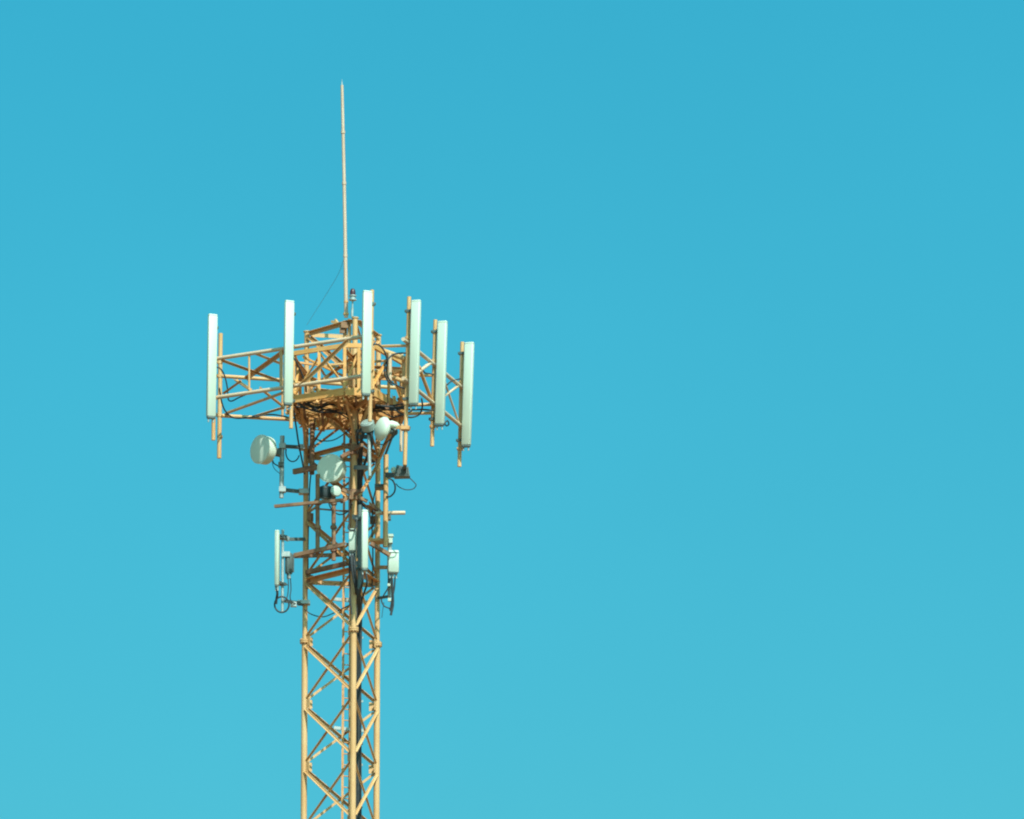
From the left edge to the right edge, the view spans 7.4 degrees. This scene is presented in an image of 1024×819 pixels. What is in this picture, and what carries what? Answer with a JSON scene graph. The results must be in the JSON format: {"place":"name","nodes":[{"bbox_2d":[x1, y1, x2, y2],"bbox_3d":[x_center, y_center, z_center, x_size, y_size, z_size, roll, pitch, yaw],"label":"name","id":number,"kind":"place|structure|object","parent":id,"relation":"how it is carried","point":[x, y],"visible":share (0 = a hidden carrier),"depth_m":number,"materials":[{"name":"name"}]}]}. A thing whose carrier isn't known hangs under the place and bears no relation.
{"place":"outdoors","nodes":[
{"label":"outdoors","id":0,"kind":"place"},
{"bbox_2d":[0,0,1023,818],"label":"sky","id":1,"kind":"structure","parent":0,"point":[730,524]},
{"label":"ground","id":2,"kind":"structure","parent":0,"visible":0},
{"bbox_2d":[300,317,381,818],"bbox_3d":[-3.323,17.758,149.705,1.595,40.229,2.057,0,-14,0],"label":"lattice tower","id":3,"kind":"structure","parent":2,"relation":"on","point":[310,581],"depth_m":153.44,"materials":[{"name":"beige metal"}]},
{"bbox_2d":[211,290,373,440],"bbox_3d":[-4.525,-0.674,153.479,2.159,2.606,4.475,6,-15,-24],"label":"antenna gantry","id":4,"kind":"object","parent":3,"relation":"attached to","point":[304,382],"visible":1,"depth_m":153.07,"materials":[{"name":"metal"}]},
{"bbox_2d":[206,314,218,422],"bbox_3d":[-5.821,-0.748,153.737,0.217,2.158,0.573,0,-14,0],"label":"panel antenna","id":5,"kind":"object","parent":4,"relation":"attached to","point":[213,327],"visible":1,"depth_m":153.49,"materials":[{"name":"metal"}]},
{"bbox_2d":[217,367,227,393],"bbox_3d":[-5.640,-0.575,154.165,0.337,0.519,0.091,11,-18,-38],"label":"jumper cable","id":6,"kind":"object","parent":5,"relation":"attached to","point":[224,377],"visible":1,"depth_m":154.17,"materials":[{"name":"black rubber"}]},
{"bbox_2d":[283,300,295,409],"bbox_3d":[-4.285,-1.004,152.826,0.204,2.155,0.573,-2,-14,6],"label":"panel antenna","id":7,"kind":"object","parent":4,"relation":"attached to","point":[289,315],"visible":1,"depth_m":152.59,"materials":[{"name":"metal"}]},
{"bbox_2d":[361,290,375,399],"bbox_3d":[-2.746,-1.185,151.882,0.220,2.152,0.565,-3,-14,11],"label":"panel antenna","id":8,"kind":"object","parent":4,"relation":"attached to","point":[367,304],"visible":1,"depth_m":151.66,"materials":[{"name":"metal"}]},
{"bbox_2d":[276,435,308,497],"bbox_3d":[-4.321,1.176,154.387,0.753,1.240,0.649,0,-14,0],"label":"dish pole","id":9,"kind":"object","parent":3,"relation":"attached to","point":[283,446],"visible":1,"depth_m":154.17,"materials":[{"name":"metal"}]},
{"bbox_2d":[250,435,279,464],"bbox_3d":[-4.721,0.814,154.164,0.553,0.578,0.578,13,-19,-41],"label":"microwave dish","id":10,"kind":"object","parent":9,"relation":"attached to","point":[263,449],"visible":1,"depth_m":153.93,"materials":[{"name":"white plastic"}]},
{"bbox_2d":[285,449,299,461],"bbox_3d":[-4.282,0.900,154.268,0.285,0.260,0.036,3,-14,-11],"label":"jumper cable","id":11,"kind":"object","parent":9,"relation":"hanging from","point":[287,457],"visible":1,"depth_m":154.25,"materials":[{"name":"black rubber"}]},
{"bbox_2d":[281,530,309,610],"bbox_3d":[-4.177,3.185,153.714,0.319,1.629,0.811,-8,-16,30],"label":"antenna pole","id":12,"kind":"object","parent":3,"relation":"attached to","point":[284,554],"visible":1,"depth_m":153.52,"materials":[{"name":"metal"}]},
{"bbox_2d":[274,530,287,590],"bbox_3d":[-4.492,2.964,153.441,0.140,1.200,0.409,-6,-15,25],"label":"panel antenna","id":13,"kind":"object","parent":12,"relation":"attached to","point":[277,581],"visible":1,"depth_m":153.30,"materials":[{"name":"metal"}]},
{"bbox_2d":[275,589,278,603],"bbox_3d":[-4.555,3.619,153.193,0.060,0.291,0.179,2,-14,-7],"label":"jumper cable","id":14,"kind":"object","parent":13,"relation":"attached to","point":[276,597],"visible":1,"depth_m":153.18,"materials":[{"name":"black rubber"}]},
{"bbox_2d":[274,596,289,612],"bbox_3d":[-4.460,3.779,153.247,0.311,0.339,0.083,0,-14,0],"label":"jumper cable","id":15,"kind":"object","parent":12,"relation":"hanging from","point":[286,598],"visible":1,"depth_m":153.23,"materials":[{"name":"black rubber"}]},
{"bbox_2d":[285,553,293,578],"bbox_3d":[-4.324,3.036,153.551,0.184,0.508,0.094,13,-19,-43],"label":"radio unit","id":16,"kind":"object","parent":12,"relation":"attached to","point":[289,566],"visible":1,"depth_m":153.50,"materials":[{"name":"metal"}]},
{"bbox_2d":[290,578,302,605],"bbox_3d":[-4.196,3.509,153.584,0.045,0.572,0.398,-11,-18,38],"label":"jumper cable","id":17,"kind":"object","parent":16,"relation":"attached to","point":[290,594],"visible":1,"depth_m":153.47,"materials":[{"name":"black rubber"}]},
{"bbox_2d":[274,423,348,573],"bbox_3d":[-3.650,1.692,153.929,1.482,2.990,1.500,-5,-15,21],"label":"equipment rack","id":18,"kind":"object","parent":3,"relation":"attached to","point":[311,468],"visible":1,"depth_m":153.34,"materials":[{"name":"metal"}]},
{"bbox_2d":[317,454,346,483],"bbox_3d":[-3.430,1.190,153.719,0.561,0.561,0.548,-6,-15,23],"label":"microwave dish","id":19,"kind":"object","parent":18,"relation":"attached to","point":[332,468],"visible":1,"depth_m":153.48,"materials":[{"name":"white plastic"}]},
{"bbox_2d":[304,604,349,616],"bbox_3d":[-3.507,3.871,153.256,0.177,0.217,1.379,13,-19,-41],"label":"jumper cable","id":20,"kind":"object","parent":3,"relation":"attached to","point":[329,614],"visible":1,"depth_m":153.38,"materials":[{"name":"black rubber"}]},
{"bbox_2d":[308,428,350,441],"bbox_3d":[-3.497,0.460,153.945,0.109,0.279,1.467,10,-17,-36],"label":"jumper cable","id":21,"kind":"object","parent":3,"relation":"attached to","point":[333,439],"visible":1,"depth_m":153.98,"materials":[{"name":"black rubber"}]},
{"bbox_2d":[320,485,340,499],"bbox_3d":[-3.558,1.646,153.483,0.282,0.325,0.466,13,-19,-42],"label":"drum antenna","id":22,"kind":"object","parent":3,"relation":"attached to","point":[327,492],"visible":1,"depth_m":153.43,"materials":[{"name":"plastic"}]},
{"bbox_2d":[327,499,352,514],"bbox_3d":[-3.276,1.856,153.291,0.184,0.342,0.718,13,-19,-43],"label":"jumper cable","id":23,"kind":"object","parent":22,"relation":"attached to","point":[337,513],"visible":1,"depth_m":153.36,"materials":[{"name":"black rubber"}]},
{"bbox_2d":[285,343,404,460],"bbox_3d":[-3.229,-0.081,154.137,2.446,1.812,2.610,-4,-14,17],"label":"service platform","id":24,"kind":"structure","parent":3,"relation":"attached to","point":[345,400],"depth_m":153.52,"materials":[{"name":"orange paint"}]},
{"bbox_2d":[293,409,304,473],"bbox_3d":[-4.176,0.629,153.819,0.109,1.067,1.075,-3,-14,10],"label":"jumper cable","id":25,"kind":"object","parent":24,"relation":"hanging from","point":[298,437],"visible":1,"depth_m":154.04,"materials":[{"name":"black rubber"}]},
{"bbox_2d":[294,358,306,392],"bbox_3d":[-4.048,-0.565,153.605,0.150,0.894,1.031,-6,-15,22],"label":"jumper cable","id":26,"kind":"object","parent":24,"relation":"attached to","point":[296,362],"visible":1,"depth_m":153.40,"materials":[{"name":"black rubber"}]},
{"bbox_2d":[216,333,402,458],"bbox_3d":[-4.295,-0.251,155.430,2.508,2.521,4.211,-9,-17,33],"label":"antenna gantry","id":27,"kind":"object","parent":24,"relation":"attached to","point":[220,415],"visible":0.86,"depth_m":155.39,"materials":[{"name":"beige metal"}]},
{"bbox_2d":[219,388,296,419],"bbox_3d":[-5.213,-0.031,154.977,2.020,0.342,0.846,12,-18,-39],"label":"jumper cable","id":28,"kind":"object","parent":27,"relation":"hanging from","point":[251,416],"visible":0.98,"depth_m":155.34,"materials":[{"name":"black rubber"}]},
{"bbox_2d":[307,418,315,588],"bbox_3d":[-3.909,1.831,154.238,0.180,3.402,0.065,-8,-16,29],"label":"jumper cable","id":29,"kind":"object","parent":24,"relation":"hanging from","point":[309,511],"visible":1,"depth_m":154.26,"materials":[{"name":"black rubber"}]},
{"bbox_2d":[296,401,411,428],"bbox_3d":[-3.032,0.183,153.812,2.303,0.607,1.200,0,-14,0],"label":"cable bundle","id":30,"kind":"object","parent":24,"relation":"hanging from","point":[325,404],"visible":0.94,"depth_m":153.45,"materials":[{"name":"black rubber"}]},
{"bbox_2d":[374,296,463,466],"bbox_3d":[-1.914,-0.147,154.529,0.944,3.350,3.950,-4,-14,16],"label":"antenna gantry","id":31,"kind":"object","parent":24,"relation":"attached to","point":[429,398],"visible":0.98,"depth_m":154.19,"materials":[{"name":"metal"}]},
{"bbox_2d":[373,343,404,388],"bbox_3d":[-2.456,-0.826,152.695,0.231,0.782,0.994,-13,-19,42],"label":"jumper cable","id":32,"kind":"object","parent":31,"relation":"attached to","point":[379,345],"visible":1,"depth_m":152.79,"materials":[{"name":"black rubber"}]},
{"bbox_2d":[384,352,405,385],"bbox_3d":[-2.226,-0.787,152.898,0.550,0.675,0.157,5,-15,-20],"label":"jumper cable","id":33,"kind":"object","parent":31,"relation":"attached to","point":[388,381],"visible":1,"depth_m":152.83,"materials":[{"name":"black rubber"}]},
{"bbox_2d":[385,465,409,478],"bbox_3d":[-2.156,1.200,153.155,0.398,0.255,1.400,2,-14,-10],"label":"radio unit","id":34,"kind":"object","parent":31,"relation":"attached to","point":[399,472],"visible":1,"depth_m":153.01,"materials":[{"name":"grey metal"}]},
{"bbox_2d":[386,478,395,497],"bbox_3d":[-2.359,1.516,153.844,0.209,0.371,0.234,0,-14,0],"label":"jumper cable","id":35,"kind":"object","parent":34,"relation":"attached to","point":[392,494],"visible":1,"depth_m":153.78,"materials":[{"name":"black rubber"}]},
{"bbox_2d":[396,478,416,489],"bbox_3d":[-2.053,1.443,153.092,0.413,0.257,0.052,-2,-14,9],"label":"jumper cable","id":36,"kind":"object","parent":34,"relation":"hanging from","point":[408,489],"visible":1,"depth_m":153.06,"materials":[{"name":"black rubber"}]},
{"bbox_2d":[385,421,410,454],"bbox_3d":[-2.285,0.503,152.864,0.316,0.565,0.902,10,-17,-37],"label":"dish support","id":37,"kind":"object","parent":31,"relation":"attached to","point":[394,425],"visible":1,"depth_m":152.81,"materials":[{"name":"orange paint"}]},
{"bbox_2d":[374,417,397,440],"bbox_3d":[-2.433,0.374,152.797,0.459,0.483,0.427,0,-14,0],"label":"microwave dish","id":38,"kind":"object","parent":37,"relation":"attached to","point":[382,430],"visible":1,"depth_m":152.68,"materials":[{"name":"white plastic"}]},
{"bbox_2d":[375,404,432,410],"bbox_3d":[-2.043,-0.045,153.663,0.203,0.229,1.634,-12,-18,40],"label":"jumper cable","id":39,"kind":"object","parent":31,"relation":"attached to","point":[403,409],"visible":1,"depth_m":153.33,"materials":[{"name":"black rubber"}]},
{"bbox_2d":[394,398,422,417],"bbox_3d":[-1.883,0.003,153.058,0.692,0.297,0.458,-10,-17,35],"label":"jumper cable","id":40,"kind":"object","parent":31,"relation":"hanging from","point":[412,416],"visible":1,"depth_m":153.07,"materials":[{"name":"black rubber"}]},
{"bbox_2d":[402,300,420,409],"bbox_3d":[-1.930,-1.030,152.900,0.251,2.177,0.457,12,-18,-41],"label":"panel antenna","id":41,"kind":"object","parent":31,"relation":"attached to","point":[414,365],"visible":1,"depth_m":152.75,"materials":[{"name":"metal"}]},
{"bbox_2d":[429,321,447,429],"bbox_3d":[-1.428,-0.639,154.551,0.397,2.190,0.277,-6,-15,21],"label":"panel antenna","id":42,"kind":"object","parent":31,"relation":"attached to","point":[440,395],"visible":1,"depth_m":154.41,"materials":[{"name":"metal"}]},
{"bbox_2d":[456,342,473,450],"bbox_3d":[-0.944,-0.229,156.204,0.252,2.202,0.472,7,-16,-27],"label":"panel antenna","id":43,"kind":"object","parent":31,"relation":"attached to","point":[468,354],"visible":1,"depth_m":156.06,"materials":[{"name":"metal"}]},
{"bbox_2d":[341,82,348,317],"bbox_3d":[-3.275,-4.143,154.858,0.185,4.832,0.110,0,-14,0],"label":"lightning rod","id":44,"kind":"object","parent":3,"relation":"on","point":[345,313],"visible":1,"depth_m":154.77,"materials":[{"name":"metal"}]},
{"bbox_2d":[341,349,351,818],"bbox_3d":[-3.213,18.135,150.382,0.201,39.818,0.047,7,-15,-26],"label":"climbing ladder","id":45,"kind":"object","parent":3,"relation":"attached to","point":[343,675],"visible":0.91,"depth_m":153.63,"materials":[{"name":"beige metal"}]},
{"bbox_2d":[349,288,356,316],"bbox_3d":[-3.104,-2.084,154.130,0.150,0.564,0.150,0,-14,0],"label":"obstruction light","id":46,"kind":"object","parent":3,"relation":"on","point":[352,296],"visible":1,"depth_m":154.10,"materials":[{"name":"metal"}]},
{"bbox_2d":[353,553,358,607],"bbox_3d":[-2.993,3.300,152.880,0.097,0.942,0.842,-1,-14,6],"label":"jumper cable","id":47,"kind":"object","parent":3,"relation":"attached to","point":[354,566],"visible":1,"depth_m":152.55,"materials":[{"name":"black rubber"}]},
{"bbox_2d":[352,505,361,588],"bbox_3d":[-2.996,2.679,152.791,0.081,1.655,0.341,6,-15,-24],"label":"antenna pole","id":48,"kind":"object","parent":3,"relation":"attached to","point":[359,572],"visible":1,"depth_m":152.63,"materials":[{"name":"metal"}]},
{"bbox_2d":[349,530,356,556],"bbox_3d":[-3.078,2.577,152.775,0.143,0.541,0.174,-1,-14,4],"label":"radio unit","id":49,"kind":"object","parent":48,"relation":"attached to","point":[352,541],"visible":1,"depth_m":152.70,"materials":[{"name":"metal"}]},
{"bbox_2d":[348,478,351,613],"bbox_3d":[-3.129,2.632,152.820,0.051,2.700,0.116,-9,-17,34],"label":"jumper cable","id":50,"kind":"object","parent":49,"relation":"attached to","point":[349,528],"visible":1,"depth_m":152.88,"materials":[{"name":"black rubber"}]},
{"bbox_2d":[350,553,357,602],"bbox_3d":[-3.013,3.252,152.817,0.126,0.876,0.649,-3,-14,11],"label":"jumper cable","id":51,"kind":"object","parent":49,"relation":"hanging from","point":[352,571],"visible":1,"depth_m":152.57,"materials":[{"name":"black rubber"}]},
{"bbox_2d":[355,510,367,574],"bbox_3d":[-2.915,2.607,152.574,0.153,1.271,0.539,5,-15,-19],"label":"panel antenna","id":52,"kind":"object","parent":48,"relation":"attached to","point":[363,518],"visible":1,"depth_m":152.35,"materials":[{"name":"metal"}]},
{"bbox_2d":[347,515,356,530],"bbox_3d":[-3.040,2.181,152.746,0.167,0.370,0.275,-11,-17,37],"label":"jumper cable","id":53,"kind":"object","parent":52,"relation":"attached to","point":[355,525],"visible":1,"depth_m":152.65,"materials":[{"name":"black rubber"}]},
{"bbox_2d":[357,573,363,618],"bbox_3d":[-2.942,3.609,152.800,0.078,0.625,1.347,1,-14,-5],"label":"jumper cable","id":54,"kind":"object","parent":52,"relation":"hanging from","point":[360,588],"visible":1,"depth_m":152.48,"materials":[{"name":"black rubber"}]},
{"bbox_2d":[359,573,367,615],"bbox_3d":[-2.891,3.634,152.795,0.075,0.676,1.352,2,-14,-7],"label":"jumper cable","id":55,"kind":"object","parent":52,"relation":"hanging from","point":[361,601],"visible":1,"depth_m":152.44,"materials":[{"name":"black rubber"}]},
{"bbox_2d":[356,442,363,818],"bbox_3d":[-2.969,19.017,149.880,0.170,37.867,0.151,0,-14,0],"label":"feeder run","id":56,"kind":"object","parent":3,"relation":"attached to","point":[359,730],"visible":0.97,"depth_m":153.06,"materials":[{"name":"metal"}]},
{"bbox_2d":[360,500,370,516],"bbox_3d":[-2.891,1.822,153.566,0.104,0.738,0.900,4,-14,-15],"label":"jumper cable","id":57,"kind":"object","parent":56,"relation":"attached to","point":[365,508],"visible":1,"depth_m":153.18,"materials":[{"name":"black rubber"}]},
{"bbox_2d":[354,434,371,475],"bbox_3d":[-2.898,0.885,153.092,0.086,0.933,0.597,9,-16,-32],"label":"antenna pole","id":58,"kind":"object","parent":3,"relation":"attached to","point":[364,467],"visible":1,"depth_m":152.90,"materials":[{"name":"metal"}]},
{"bbox_2d":[355,419,374,434],"bbox_3d":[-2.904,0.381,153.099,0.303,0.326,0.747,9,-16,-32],"label":"drum antenna","id":59,"kind":"object","parent":3,"relation":"attached to","point":[367,427],"visible":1,"depth_m":152.83,"materials":[{"name":"plastic"}]},
{"bbox_2d":[356,428,361,478],"bbox_3d":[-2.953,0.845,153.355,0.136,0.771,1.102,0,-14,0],"label":"jumper cable","id":60,"kind":"object","parent":59,"relation":"hanging from","point":[357,442],"visible":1,"depth_m":153.11,"materials":[{"name":"black rubber"}]},
{"bbox_2d":[357,431,365,489],"bbox_3d":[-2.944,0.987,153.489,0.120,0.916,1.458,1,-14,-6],"label":"jumper cable","id":61,"kind":"object","parent":59,"relation":"attached to","point":[361,449],"visible":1,"depth_m":153.27,"materials":[{"name":"black rubber"}]},
{"bbox_2d":[359,431,373,488],"bbox_3d":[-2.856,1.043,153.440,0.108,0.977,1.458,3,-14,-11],"label":"jumper cable","id":62,"kind":"object","parent":59,"relation":"attached to","point":[364,463],"visible":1,"depth_m":153.26,"materials":[{"name":"black rubber"}]},
{"bbox_2d":[377,534,392,601],"bbox_3d":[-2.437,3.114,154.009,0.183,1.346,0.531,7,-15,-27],"label":"antenna pole","id":63,"kind":"object","parent":3,"relation":"attached to","point":[390,543],"visible":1,"depth_m":153.98,"materials":[{"name":"metal"}]},
{"bbox_2d":[366,454,404,556],"bbox_3d":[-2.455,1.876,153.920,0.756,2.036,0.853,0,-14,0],"label":"mount pipe set","id":64,"kind":"object","parent":3,"relation":"attached to","point":[386,514],"visible":1,"depth_m":153.88,"materials":[{"name":"orange paint"}]},
{"bbox_2d":[371,490,375,588],"bbox_3d":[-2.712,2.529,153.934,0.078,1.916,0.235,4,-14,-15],"label":"jumper cable","id":65,"kind":"object","parent":64,"relation":"hanging from","point":[372,536],"visible":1,"depth_m":153.94,"materials":[{"name":"black rubber"}]},
{"bbox_2d":[387,550,398,578],"bbox_3d":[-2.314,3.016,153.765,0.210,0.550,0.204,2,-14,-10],"label":"radio unit","id":66,"kind":"object","parent":64,"relation":"attached to","point":[393,563],"visible":1,"depth_m":153.69,"materials":[{"name":"metal"}]},
{"bbox_2d":[381,577,389,608],"bbox_3d":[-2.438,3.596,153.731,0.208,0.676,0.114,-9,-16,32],"label":"jumper cable","id":67,"kind":"object","parent":66,"relation":"hanging from","point":[385,593],"visible":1,"depth_m":153.70,"materials":[{"name":"black rubber"}]},
{"bbox_2d":[390,577,393,614],"bbox_3d":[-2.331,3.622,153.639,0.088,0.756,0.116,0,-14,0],"label":"jumper cable","id":68,"kind":"object","parent":66,"relation":"hanging from","point":[392,592],"visible":1,"depth_m":153.63,"materials":[{"name":"black rubber"}]},
{"bbox_2d":[389,577,395,610],"bbox_3d":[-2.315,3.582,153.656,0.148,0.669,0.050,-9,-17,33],"label":"jumper cable","id":69,"kind":"object","parent":66,"relation":"hanging from","point":[394,591],"visible":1,"depth_m":153.66,"materials":[{"name":"black rubber"}]}
]}

